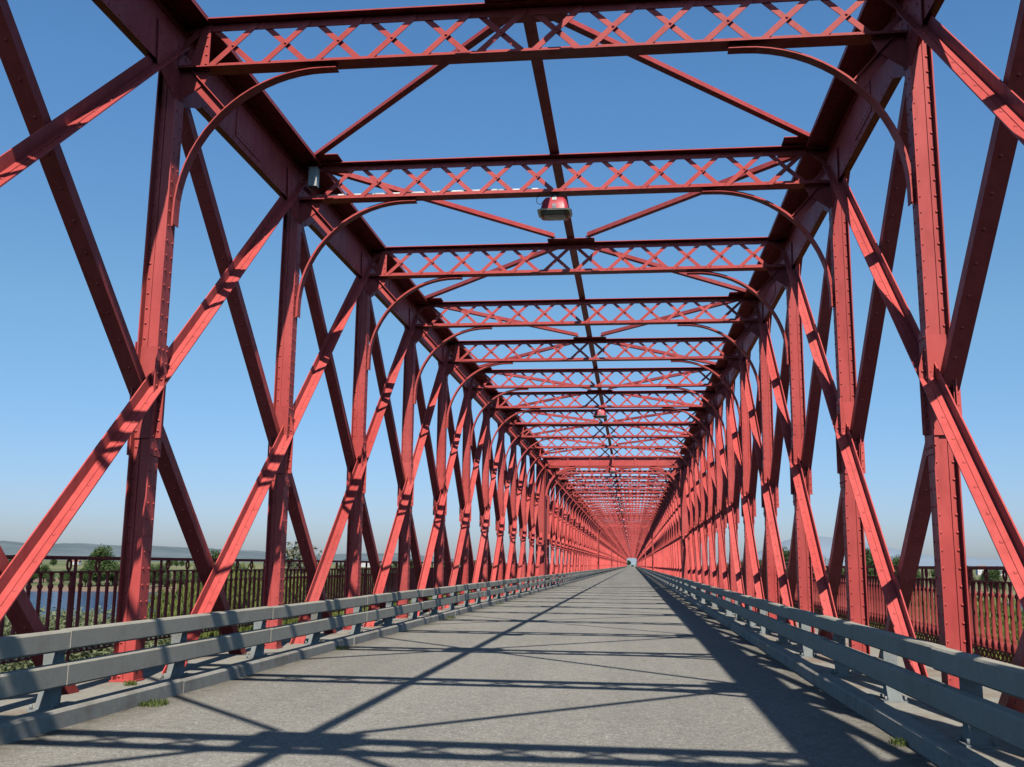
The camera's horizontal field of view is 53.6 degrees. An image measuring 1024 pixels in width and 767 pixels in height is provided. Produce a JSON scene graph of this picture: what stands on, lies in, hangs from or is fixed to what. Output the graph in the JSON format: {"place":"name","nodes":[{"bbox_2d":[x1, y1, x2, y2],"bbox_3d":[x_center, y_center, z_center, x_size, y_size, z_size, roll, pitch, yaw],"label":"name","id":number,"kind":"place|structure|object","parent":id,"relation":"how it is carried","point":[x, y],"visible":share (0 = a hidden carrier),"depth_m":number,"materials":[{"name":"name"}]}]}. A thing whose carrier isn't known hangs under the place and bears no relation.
{"place":"outdoors","nodes":[
{"label":"outdoors","id":0,"kind":"place"},
{"bbox_2d":[0,541,453,563],"bbox_3d":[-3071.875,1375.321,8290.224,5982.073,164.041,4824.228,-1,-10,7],"label":"hills","id":1,"kind":"structure","parent":0,"point":[59,549],"depth_m":7769.63,"materials":[{"name":"grey"}]},
{"bbox_2d":[0,580,569,718],"bbox_3d":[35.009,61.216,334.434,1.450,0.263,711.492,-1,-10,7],"label":"walkway","id":2,"kind":"structure","parent":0,"point":[14,706],"depth_m":10.02,"materials":[{"name":"concrete"}]},
{"bbox_2d":[123,680,140,685],"bbox_3d":[-3.402,2.664,9.018,0.170,0.045,0.219,-1,-10,7],"label":"weed tuft","id":3,"kind":"object","parent":2,"relation":"on","point":[132,683],"visible":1,"depth_m":9.00,"materials":[{"name":"green plant"}]},
{"bbox_2d":[0,555,563,663],"bbox_3d":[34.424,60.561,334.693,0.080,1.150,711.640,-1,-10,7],"label":"balustrade","id":4,"kind":"object","parent":2,"relation":"on","point":[391,583],"visible":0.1,"depth_m":12.46,"materials":[{"name":"metal"}]},
{"bbox_2d":[0,567,938,766],"bbox_3d":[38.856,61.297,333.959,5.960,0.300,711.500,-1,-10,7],"label":"road","id":5,"kind":"structure","parent":0,"point":[630,667],"depth_m":8.60,"materials":[{"name":"concrete"}]},
{"bbox_2d":[139,698,169,706],"bbox_3d":[-3.027,2.684,8.528,0.287,0.041,0.334,-1,-10,7],"label":"weed tuft","id":6,"kind":"object","parent":5,"relation":"on","point":[151,703],"visible":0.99,"depth_m":8.49,"materials":[{"name":"green plant"}]},
{"bbox_2d":[0,567,625,745],"bbox_3d":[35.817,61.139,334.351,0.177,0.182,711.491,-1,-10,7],"label":"kerb","id":7,"kind":"structure","parent":5,"relation":"on","point":[26,725],"depth_m":9.29,"materials":[{"name":"concrete"}]},
{"bbox_2d":[0,566,626,711],"bbox_3d":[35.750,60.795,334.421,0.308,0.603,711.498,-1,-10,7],"label":"guardrail","id":8,"kind":"object","parent":7,"relation":"on","point":[51,677],"visible":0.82,"depth_m":9.55,"materials":[{"name":"grey paint"}]},
{"bbox_2d":[336,645,349,649],"bbox_3d":[-2.372,3.679,14.124,0.254,0.059,0.273,-1,-10,7],"label":"weed tuft","id":9,"kind":"object","parent":5,"relation":"on","point":[342,646],"visible":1,"depth_m":14.12,"materials":[{"name":"green plant"}]},
{"bbox_2d":[638,568,999,766],"bbox_3d":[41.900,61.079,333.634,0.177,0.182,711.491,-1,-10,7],"label":"kerb","id":10,"kind":"structure","parent":5,"relation":"on","point":[934,746],"depth_m":8.19,"materials":[{"name":"concrete"}]},
{"bbox_2d":[636,566,1023,750],"bbox_3d":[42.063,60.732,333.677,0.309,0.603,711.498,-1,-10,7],"label":"guardrail","id":11,"kind":"object","parent":10,"relation":"on","point":[974,711],"visible":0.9,"depth_m":7.59,"materials":[{"name":"grey paint"}]},
{"bbox_2d":[888,736,907,746],"bbox_3d":[2.685,2.473,7.003,0.192,0.045,0.215,-1,-10,7],"label":"weed tuft","id":12,"kind":"object","parent":5,"relation":"on","point":[899,742],"visible":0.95,"depth_m":7.00,"materials":[{"name":"green plant"}]},
{"bbox_2d":[0,0,1023,713],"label":"truss span","id":13,"kind":"object","parent":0,"point":[190,52],"visible":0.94,"depth_m":12.78,"materials":[{"name":"red paint"}]},
{"bbox_2d":[308,167,319,188],"bbox_3d":[-2.745,-2.849,14.031,0.130,0.272,0.120,-1,-10,7],"label":"junction box","id":14,"kind":"object","parent":13,"relation":"attached to","point":[313,178],"visible":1,"depth_m":13.98,"materials":[{"name":"grey metal"}]},
{"bbox_2d":[315,188,540,196],"bbox_3d":[-1.178,-2.585,13.948,3.166,0.139,0.057,-1,-10,7],"label":"cable conduit","id":15,"kind":"object","parent":13,"relation":"attached to","point":[426,192],"visible":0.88,"depth_m":13.94,"materials":[{"name":"white plastic"}]},
{"bbox_2d":[536,193,572,220],"bbox_3d":[0.568,-2.401,13.662,0.486,0.351,0.370,-1,-10,7],"label":"bridge lamp","id":16,"kind":"object","parent":13,"relation":"hanging from","point":[554,206],"visible":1,"depth_m":13.54,"materials":[{"name":"metal"}]},
{"bbox_2d":[592,408,606,418],"bbox_3d":[2.791,0.932,32.235,0.486,0.351,0.370,-1,-10,7],"label":"bridge lamp","id":17,"kind":"object","parent":13,"relation":"hanging from","point":[599,413],"visible":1,"depth_m":32.10,"materials":[{"name":"metal"}]},
{"bbox_2d":[608,466,616,472],"bbox_3d":[5.014,4.307,50.800,0.486,0.351,0.370,-1,-10,7],"label":"bridge lamp","id":18,"kind":"object","parent":13,"relation":"hanging from","point":[612,469],"visible":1,"depth_m":50.66,"materials":[{"name":"metal"}]},
{"bbox_2d":[0,0,1023,559],"label":"sky","id":19,"kind":"structure","parent":0,"point":[63,387],"materials":[{"name":"blue"}]},
{"bbox_2d":[24,560,1015,601],"bbox_3d":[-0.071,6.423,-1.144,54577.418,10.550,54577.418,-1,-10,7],"label":"ground","id":20,"kind":"structure","parent":0,"point":[60,565],"depth_m":740.53,"materials":[{"name":"green plant"}]},
{"bbox_2d":[0,608,52,672],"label":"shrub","id":21,"kind":"object","parent":20,"relation":"on","point":[12,666],"visible":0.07,"depth_m":36.81,"materials":[{"name":"green plant"}]},
{"bbox_2d":[31,569,40,582],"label":"broadleaf tree","id":22,"kind":"object","parent":20,"relation":"on","point":[35,576],"visible":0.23,"depth_m":384.15,"materials":[{"name":"green plant"}]},
{"bbox_2d":[40,564,51,582],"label":"broadleaf tree","id":23,"kind":"object","parent":20,"relation":"on","point":[44,567],"visible":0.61,"depth_m":393.27,"materials":[{"name":"green plant"}]},
{"bbox_2d":[44,573,56,582],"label":"broadleaf tree","id":24,"kind":"object","parent":20,"relation":"on","point":[47,580],"visible":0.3,"depth_m":365.95,"materials":[{"name":"green plant"}]},
{"bbox_2d":[50,560,57,565],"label":"broadleaf tree","id":25,"kind":"object","parent":20,"relation":"on","point":[53,562],"visible":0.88,"depth_m":1206.70,"materials":[{"name":"green plant"}]},
{"bbox_2d":[41,606,73,625],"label":"poplar sapling","id":26,"kind":"object","parent":20,"relation":"on","point":[53,615],"visible":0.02,"depth_m":62.56,"materials":[{"name":"green plant"}]},
{"bbox_2d":[40,613,82,627],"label":"poplar sapling","id":27,"kind":"object","parent":20,"relation":"on","point":[74,616],"depth_m":59.44,"materials":[{"name":"green plant"}]},
{"bbox_2d":[63,570,72,580],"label":"broadleaf tree","id":28,"kind":"object","parent":20,"relation":"on","point":[67,578],"visible":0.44,"depth_m":380.79,"materials":[{"name":"green plant"}]},
{"bbox_2d":[40,603,111,661],"bbox_3d":[-17.605,12.262,38.687,4.026,7.818,5.054,-2,-10,14],"label":"bush","id":29,"kind":"object","parent":20,"relation":"on","point":[75,656],"visible":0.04,"depth_m":39.33,"materials":[{"name":"green plant"}]},
{"bbox_2d":[77,565,93,586],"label":"broadleaf tree","id":30,"kind":"object","parent":20,"relation":"on","point":[86,576],"visible":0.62,"depth_m":349.75,"materials":[{"name":"green plant"}]},
{"bbox_2d":[70,603,115,654],"bbox_3d":[-18.033,13.053,42.656,3.929,7.501,3.698,3,-10,-11],"label":"poplar sapling","id":31,"kind":"object","parent":20,"relation":"on","point":[90,617],"visible":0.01,"depth_m":43.34,"materials":[{"name":"green plant"}]},
{"bbox_2d":[72,606,115,656],"bbox_3d":[-16.975,12.889,41.533,4.212,7.502,4.834,-7,-13,37],"label":"bush","id":32,"kind":"object","parent":20,"relation":"on","point":[100,618],"visible":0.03,"depth_m":41.10,"materials":[{"name":"green plant"}]},
{"bbox_2d":[91,565,109,581],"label":"broadleaf tree","id":33,"kind":"object","parent":20,"relation":"on","point":[93,577],"visible":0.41,"depth_m":357.18,"materials":[{"name":"green plant"}]},
{"bbox_2d":[83,543,119,580],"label":"broadleaf tree","id":34,"kind":"object","parent":20,"relation":"on","point":[105,564],"visible":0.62,"depth_m":358.34,"materials":[{"name":"green plant"}]},
{"bbox_2d":[109,565,119,584],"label":"broadleaf tree","id":35,"kind":"object","parent":20,"relation":"on","point":[112,576],"visible":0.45,"depth_m":370.21,"materials":[{"name":"green plant"}]},
{"bbox_2d":[110,615,170,647],"bbox_3d":[-13.436,12.220,37.322,3.903,7.452,3.674,-3,-11,20],"label":"poplar sapling","id":36,"kind":"object","parent":20,"relation":"on","point":[160,642],"visible":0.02,"depth_m":37.12,"materials":[{"name":"green plant"}]},
{"bbox_2d":[149,565,157,583],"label":"broadleaf tree","id":37,"kind":"object","parent":20,"relation":"on","point":[151,573],"visible":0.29,"depth_m":347.08,"materials":[{"name":"green plant"}]},
{"bbox_2d":[147,588,169,618],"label":"willow tree","id":38,"kind":"object","parent":20,"relation":"on","point":[155,601],"visible":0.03,"depth_m":61.46,"materials":[{"name":"green plant"}]},
{"bbox_2d":[154,566,166,584],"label":"broadleaf tree","id":39,"kind":"object","parent":20,"relation":"on","point":[157,576],"visible":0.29,"depth_m":360.06,"materials":[{"name":"green plant"}]},
{"bbox_2d":[163,572,172,586],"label":"broadleaf tree","id":40,"kind":"object","parent":20,"relation":"on","point":[170,576],"visible":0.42,"depth_m":343.35,"materials":[{"name":"green plant"}]},
{"bbox_2d":[147,582,196,618],"bbox_3d":[-20.050,15.598,59.364,7.446,8.040,7.645,6,-11,-26],"label":"willow tree","id":41,"kind":"object","parent":20,"relation":"on","point":[174,602],"visible":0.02,"depth_m":59.97,"materials":[{"name":"green plant"}]},
{"bbox_2d":[171,571,185,583],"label":"broadleaf tree","id":42,"kind":"object","parent":20,"relation":"on","point":[178,576],"visible":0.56,"depth_m":344.88,"materials":[{"name":"green plant"}]},
{"bbox_2d":[145,563,261,644],"bbox_3d":[-14.260,13.202,48.105,7.025,9.231,8.171,9,-13,-40],"label":"willow tree","id":43,"kind":"object","parent":20,"relation":"on","point":[216,633],"visible":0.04,"depth_m":48.28,"materials":[{"name":"green plant"}]},
{"bbox_2d":[210,548,219,564],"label":"broadleaf tree","id":44,"kind":"object","parent":20,"relation":"on","point":[217,553],"visible":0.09,"depth_m":378.86,"materials":[{"name":"green plant"}]},
{"bbox_2d":[177,562,260,608],"bbox_3d":[-16.425,14.692,57.157,8.581,9.232,6.640,-7,-13,38],"label":"willow tree","id":45,"kind":"object","parent":20,"relation":"on","point":[238,575],"visible":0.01,"depth_m":58.59,"materials":[{"name":"green plant"}]},
{"bbox_2d":[250,590,297,624],"bbox_3d":[-13.796,14.909,54.994,6.140,8.069,7.142,2,-10,-5],"label":"willow tree","id":46,"kind":"object","parent":20,"relation":"on","point":[293,620],"visible":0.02,"depth_m":55.02,"materials":[{"name":"green plant"}]},
{"bbox_2d":[284,574,302,621],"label":"willow tree","id":47,"kind":"object","parent":20,"relation":"on","point":[291,589],"visible":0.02,"depth_m":62.48,"materials":[{"name":"green plant"}]},
{"bbox_2d":[292,572,306,600],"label":"willow tree","id":48,"kind":"object","parent":20,"relation":"on","point":[302,584],"visible":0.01,"depth_m":84.40,"materials":[{"name":"green plant"}]},
{"bbox_2d":[285,541,324,586],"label":"pale tree","id":49,"kind":"object","parent":20,"relation":"on","point":[296,553],"visible":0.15,"depth_m":121.71,"materials":[{"name":"green plant"}]},
{"bbox_2d":[324,571,344,597],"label":"willow tree","id":50,"kind":"object","parent":20,"relation":"on","point":[335,584],"visible":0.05,"depth_m":102.91,"materials":[{"name":"green plant"}]},
{"bbox_2d":[332,576,373,597],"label":"willow tree","id":51,"kind":"object","parent":20,"relation":"on","point":[360,587],"visible":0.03,"depth_m":102.89,"materials":[{"name":"green plant"}]},
{"bbox_2d":[334,604,396,615],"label":"willow tree","id":52,"kind":"object","parent":20,"relation":"on","point":[362,610],"depth_m":45.04,"materials":[{"name":"green plant"}]},
{"bbox_2d":[782,546,789,570],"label":"broadleaf tree","id":53,"kind":"object","parent":20,"relation":"on","point":[786,556],"visible":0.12,"depth_m":382.71,"materials":[{"name":"green plant"}]},
{"bbox_2d":[865,547,871,562],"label":"broadleaf tree","id":54,"kind":"object","parent":20,"relation":"on","point":[867,552],"visible":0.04,"depth_m":361.15,"materials":[{"name":"green plant"}]},
{"bbox_2d":[867,565,877,583],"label":"broadleaf tree","id":55,"kind":"object","parent":20,"relation":"on","point":[870,571],"visible":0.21,"depth_m":336.90,"materials":[{"name":"green plant"}]},
{"bbox_2d":[817,592,936,639],"bbox_3d":[13.362,11.938,38.163,6.080,8.454,7.858,-7,-13,38],"label":"willow tree","id":56,"kind":"object","parent":20,"relation":"on","point":[911,616],"depth_m":37.42,"materials":[{"name":"green plant"}]},
{"bbox_2d":[866,556,895,574],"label":"broadleaf tree","id":57,"kind":"object","parent":20,"relation":"on","point":[870,561],"visible":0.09,"depth_m":352.44,"materials":[{"name":"green plant"}]},
{"bbox_2d":[891,554,899,572],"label":"broadleaf tree","id":58,"kind":"object","parent":20,"relation":"on","point":[895,558],"visible":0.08,"depth_m":369.19,"materials":[{"name":"green plant"}]},
{"bbox_2d":[913,570,920,593],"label":"broadleaf tree","id":59,"kind":"object","parent":20,"relation":"on","point":[918,575],"visible":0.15,"depth_m":330.69,"materials":[{"name":"green plant"}]},
{"bbox_2d":[928,569,934,587],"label":"broadleaf tree","id":60,"kind":"object","parent":20,"relation":"on","point":[933,574],"visible":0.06,"depth_m":372.24,"materials":[{"name":"green plant"}]},
{"bbox_2d":[928,601,997,653],"bbox_3d":[20.821,13.768,46.806,7.392,7.774,7.199,-2,-10,12],"label":"willow tree","id":61,"kind":"object","parent":20,"relation":"on","point":[984,618],"depth_m":46.01,"materials":[{"name":"green plant"}]},
{"bbox_2d":[929,588,1022,630],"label":"willow tree","id":62,"kind":"object","parent":20,"relation":"on","point":[995,608],"visible":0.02,"depth_m":52.14,"materials":[{"name":"green plant"}]},
{"bbox_2d":[978,570,988,591],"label":"broadleaf tree","id":63,"kind":"object","parent":20,"relation":"on","point":[982,575],"visible":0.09,"depth_m":403.41,"materials":[{"name":"green plant"}]},
{"bbox_2d":[981,570,1006,590],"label":"broadleaf tree","id":64,"kind":"object","parent":20,"relation":"on","point":[994,575],"visible":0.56,"depth_m":326.94,"materials":[{"name":"green plant"}]},
{"bbox_2d":[973,626,1018,658],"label":"willow tree","id":65,"kind":"object","parent":20,"relation":"on","point":[998,640],"depth_m":38.35,"materials":[{"name":"green plant"}]},
{"bbox_2d":[979,607,1023,657],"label":"willow tree","id":66,"kind":"object","parent":20,"relation":"on","point":[1008,611],"visible":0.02,"depth_m":39.04,"materials":[{"name":"green plant"}]},
{"bbox_2d":[988,593,1022,619],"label":"willow tree","id":67,"kind":"object","parent":20,"relation":"on","point":[1008,606],"depth_m":58.50,"materials":[{"name":"green plant"}]},
{"bbox_2d":[996,633,1018,663],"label":"willow tree","id":68,"kind":"object","parent":20,"relation":"on","point":[1006,654],"depth_m":35.91,"materials":[{"name":"green plant"}]},
{"bbox_2d":[996,618,1023,639],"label":"willow tree","id":69,"kind":"object","parent":20,"relation":"on","point":[1015,628],"visible":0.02,"depth_m":39.21,"materials":[{"name":"green plant"}]},
{"bbox_2d":[25,591,1021,620],"bbox_3d":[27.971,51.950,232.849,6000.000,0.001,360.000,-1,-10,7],"label":"river","id":70,"kind":"structure","parent":0,"point":[44,595],"depth_m":250.07,"materials":[{"name":"blue liquid"}]},
{"bbox_2d":[542,458,682,585],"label":"truss span","id":71,"kind":"object","parent":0,"point":[573,527],"visible":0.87,"depth_m":71.44,"materials":[{"name":"red paint"}]},
{"bbox_2d":[599,522,651,569],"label":"truss span","id":72,"kind":"object","parent":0,"point":[608,535],"visible":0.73,"depth_m":161.22,"materials":[{"name":"red paint"}]},
{"bbox_2d":[612,538,644,567],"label":"truss span","id":73,"kind":"object","parent":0,"point":[623,544],"visible":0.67,"depth_m":246.93,"materials":[{"name":"red paint"}]},
{"bbox_2d":[618,548,641,566],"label":"truss span","id":74,"kind":"object","parent":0,"point":[621,550],"visible":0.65,"depth_m":333.75,"materials":[{"name":"red paint"}]},
{"bbox_2d":[621,552,639,566],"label":"truss span","id":75,"kind":"object","parent":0,"point":[636,553],"visible":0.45,"depth_m":410.68,"materials":[{"name":"red paint"}]},
{"bbox_2d":[474,557,787,567],"bbox_3d":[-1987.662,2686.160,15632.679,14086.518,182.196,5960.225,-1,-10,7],"label":"hills","id":76,"kind":"structure","parent":0,"point":[633,561],"depth_m":16108.90,"materials":[{"name":"grey"}]},
{"bbox_2d":[623,554,638,566],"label":"truss span","id":77,"kind":"object","parent":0,"point":[624,555],"visible":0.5,"depth_m":489.34,"materials":[{"name":"red paint"}]},
{"bbox_2d":[625,556,637,565],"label":"truss span","id":78,"kind":"object","parent":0,"point":[630,556],"visible":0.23,"depth_m":592.98,"materials":[{"name":"red paint"}]},
{"bbox_2d":[666,583,1023,766],"bbox_3d":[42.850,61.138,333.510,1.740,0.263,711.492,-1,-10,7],"label":"walkway","id":79,"kind":"structure","parent":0,"point":[1004,755],"depth_m":8.35,"materials":[{"name":"concrete"}]},
{"bbox_2d":[701,565,1023,663],"bbox_3d":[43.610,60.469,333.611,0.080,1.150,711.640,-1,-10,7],"label":"balustrade","id":80,"kind":"object","parent":79,"relation":"on","point":[878,612],"visible":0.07,"depth_m":11.08,"materials":[{"name":"metal"}]},
{"bbox_2d":[740,536,1002,565],"bbox_3d":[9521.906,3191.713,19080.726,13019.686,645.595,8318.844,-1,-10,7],"label":"hills","id":81,"kind":"structure","parent":0,"point":[826,546],"depth_m":19468.32,"materials":[{"name":"grey"}]}
]}

